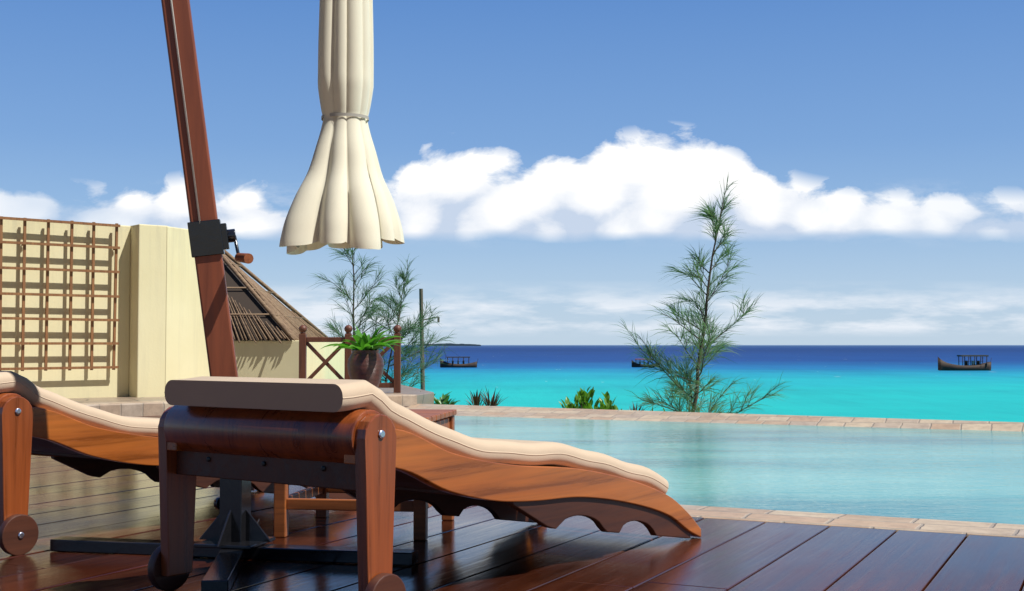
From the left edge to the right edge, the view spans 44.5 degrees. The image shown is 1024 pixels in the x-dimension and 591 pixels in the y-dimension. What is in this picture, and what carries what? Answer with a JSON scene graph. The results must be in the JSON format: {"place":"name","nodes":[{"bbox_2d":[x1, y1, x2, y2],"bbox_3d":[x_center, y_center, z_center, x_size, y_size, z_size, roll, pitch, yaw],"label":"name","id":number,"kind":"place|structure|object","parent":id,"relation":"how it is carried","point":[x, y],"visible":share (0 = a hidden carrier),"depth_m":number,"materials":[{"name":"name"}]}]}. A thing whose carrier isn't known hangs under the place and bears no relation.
{"place":"outdoors","nodes":[
{"label":"outdoors","id":0,"kind":"place"},
{"bbox_2d":[161,0,237,376],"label":"umbrella pole","id":1,"kind":"object","parent":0,"point":[215,311],"visible":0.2,"depth_m":4.08,"materials":[{"name":"brown wood"}]},
{"bbox_2d":[170,0,200,222],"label":"umbrella cord","id":2,"kind":"object","parent":1,"relation":"attached to","point":[184,103],"visible":1,"depth_m":4.06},
{"bbox_2d":[187,219,239,257],"bbox_3d":[-0.980,-0.187,4.115,0.179,0.130,0.098,0,-2,0],"label":"umbrella crank","id":3,"kind":"object","parent":1,"relation":"attached to","point":[211,237],"visible":0.95,"depth_m":4.08,"materials":[{"name":"black metal"}]},
{"bbox_2d":[235,253,253,263],"bbox_3d":[-0.872,-0.121,4.068,0.071,0.040,0.079,0,-2,0],"label":"crank handle","id":4,"kind":"object","parent":3,"relation":"attached to","point":[247,258],"visible":1,"depth_m":4.04,"materials":[{"name":"brown wood"}]},
{"bbox_2d":[279,0,404,254],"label":"umbrella canopy","id":5,"kind":"object","parent":1,"relation":"hanging from","point":[343,198],"visible":1,"depth_m":5.52,"materials":[{"name":"fabric"}]},
{"bbox_2d":[68,385,433,403],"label":"stone platform","id":6,"kind":"structure","parent":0,"point":[425,397],"depth_m":13.68,"materials":[{"name":"beige stone"}]},
{"bbox_2d":[1,219,209,397],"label":"garden wall","id":7,"kind":"structure","parent":6,"relation":"on","point":[160,337],"depth_m":13.74,"materials":[{"name":"beige paint"}]},
{"bbox_2d":[0,216,119,370],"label":"trellis","id":8,"kind":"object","parent":7,"relation":"attached to","point":[70,295],"depth_m":13.34,"materials":[{"name":"brown wood"}]},
{"bbox_2d":[81,394,416,416],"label":"stone wall","id":9,"kind":"structure","parent":6,"relation":"attached to","point":[145,408],"depth_m":12.32,"materials":[{"name":"stone"}]},
{"bbox_2d":[299,325,401,392],"bbox_3d":[-1.954,0.976,15.073,1.248,1.242,0.106,0,-2,0],"label":"terrace railing","id":10,"kind":"object","parent":6,"relation":"on","point":[304,343],"visible":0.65,"depth_m":15.05,"materials":[{"name":"brown wood"}]},
{"bbox_2d":[347,350,383,387],"bbox_3d":[-1.649,0.870,14.077,0.419,0.516,0.419,0,-2,0],"label":"urn","id":11,"kind":"object","parent":6,"relation":"on","point":[367,365],"visible":0.79,"depth_m":13.92,"materials":[{"name":"brown ceramic"}]},
{"bbox_2d":[319,324,407,351],"bbox_3d":[-1.677,0.478,14.119,1.023,0.342,0.807,0,-2,0],"label":"urn plant","id":12,"kind":"object","parent":11,"relation":"in","point":[363,341],"visible":0.9,"depth_m":14.01,"materials":[{"name":"green plant"}]},
{"bbox_2d":[234,340,344,378],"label":"building wall","id":13,"kind":"structure","parent":0,"point":[268,359],"depth_m":16.68,"materials":[{"name":"beige paint"}]},
{"bbox_2d":[223,261,291,339],"bbox_3d":[-4.538,-0.089,18.268,3.200,1.503,3.200,0,-2,0],"label":"roof underside","id":14,"kind":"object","parent":13,"relation":"on","point":[246,299],"depth_m":17.11,"materials":[{"name":"brown wood"}]},
{"bbox_2d":[223,250,327,342],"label":"thatch roof","id":15,"kind":"structure","parent":13,"relation":"on","point":[291,321],"depth_m":17.68,"materials":[{"name":"brown wicker"}]},
{"bbox_2d":[306,248,455,386],"bbox_3d":[-2.610,2.817,21.470,3.376,8.477,3.053,0,-2,0],"label":"casuarina","id":16,"kind":"object","parent":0,"point":[407,369],"depth_m":21.55,"materials":[{"name":"green plant"}]},
{"bbox_2d":[0,406,1023,590],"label":"deck","id":17,"kind":"structure","parent":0,"point":[474,548],"depth_m":4.17,"materials":[{"name":"brown wood"}]},
{"bbox_2d":[0,393,355,555],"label":"sun lounger","id":18,"kind":"object","parent":17,"relation":"on","point":[27,430],"visible":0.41,"depth_m":4.34,"materials":[{"name":"brown wood"}]},
{"bbox_2d":[0,371,159,436],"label":"lounger cushion","id":19,"kind":"object","parent":18,"relation":"on","point":[33,394],"visible":0.38,"depth_m":4.43,"materials":[{"name":"beige fabric"}]},
{"bbox_2d":[50,478,417,590],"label":"umbrella base","id":20,"kind":"object","parent":17,"relation":"on","point":[234,536],"visible":0.96,"depth_m":4.09,"materials":[{"name":"black metal"}]},
{"bbox_2d":[274,409,456,540],"bbox_3d":[-0.550,0.670,4.797,0.580,0.440,0.572,0,-2,8],"label":"side table","id":21,"kind":"object","parent":17,"relation":"on","point":[322,504],"visible":0.4,"depth_m":4.55,"materials":[{"name":"brown wood"}]},
{"bbox_2d":[147,405,700,590],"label":"sun lounger","id":22,"kind":"object","parent":17,"relation":"on","point":[379,467],"visible":0.99,"depth_m":3.42,"materials":[{"name":"brown wood"}]},
{"bbox_2d":[164,376,668,493],"bbox_3d":[-0.204,0.468,3.945,0.683,0.446,1.660,-2,-3,36],"label":"lounger cushion","id":23,"kind":"object","parent":22,"relation":"on","point":[320,395],"visible":0.42,"depth_m":3.37,"materials":[{"name":"beige fabric"}]},
{"bbox_2d":[0,0,1023,344],"label":"sky","id":24,"kind":"structure","parent":0,"point":[542,163],"materials":[{"name":"blue"}]},
{"bbox_2d":[378,345,1023,421],"bbox_3d":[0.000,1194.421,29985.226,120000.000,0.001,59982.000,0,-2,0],"label":"sea","id":25,"kind":"structure","parent":0,"point":[894,381],"depth_m":261.40,"materials":[{"name":"liquid"}]},
{"bbox_2d":[440,347,477,367],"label":"boat","id":26,"kind":"object","parent":25,"relation":"on","point":[458,365],"visible":0.83,"depth_m":388.37,"materials":[{"name":"brown"}]},
{"bbox_2d":[632,359,660,366],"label":"boat","id":27,"kind":"object","parent":25,"relation":"on","point":[634,364],"visible":0.48,"depth_m":393.08,"materials":[{"name":"brown"}]},
{"bbox_2d":[938,355,990,370],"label":"boat","id":28,"kind":"object","parent":25,"relation":"on","point":[946,366],"visible":0.78,"depth_m":342.38,"materials":[{"name":"brown"}]},
{"bbox_2d":[612,172,795,413],"bbox_3d":[2.409,2.366,15.694,2.303,7.917,2.338,0,-2,0],"label":"casuarina","id":29,"kind":"object","parent":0,"point":[710,211],"depth_m":15.83,"materials":[{"name":"green plant"}]},
{"bbox_2d":[406,404,1023,431],"bbox_3d":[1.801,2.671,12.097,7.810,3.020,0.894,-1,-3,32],"label":"pool kerb","id":30,"kind":"structure","parent":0,"point":[540,412],"depth_m":12.27,"materials":[{"name":"stone"}]},
{"bbox_2d":[455,416,1023,524],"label":"swimming pool","id":31,"kind":"structure","parent":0,"point":[960,475],"depth_m":7.99,"materials":[{"name":"teal liquid"}]},
{"label":"ground","id":32,"kind":"structure","parent":0,"visible":0},
{"bbox_2d":[419,289,439,389],"bbox_3d":[-1.985,4.159,29.859,0.493,8.652,0.150,0,-2,0],"label":"utility pole","id":33,"kind":"object","parent":32,"relation":"on","point":[421,334],"visible":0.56,"depth_m":29.95,"materials":[{"name":"wood"}]},
{"bbox_2d":[417,343,480,345],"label":"island","id":34,"kind":"structure","parent":32,"relation":"on","point":[449,344],"depth_m":8993.09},
{"bbox_2d":[420,386,684,411],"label":"garden shrubs","id":35,"kind":"object","parent":32,"relation":"on","point":[583,397],"visible":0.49,"depth_m":14.22,"materials":[{"name":"green plant"}]},
{"bbox_2d":[681,505,1023,537],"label":"pool coping","id":36,"kind":"object","parent":32,"relation":"on","point":[967,528],"depth_m":4.95,"materials":[{"name":"stone"}]}
]}

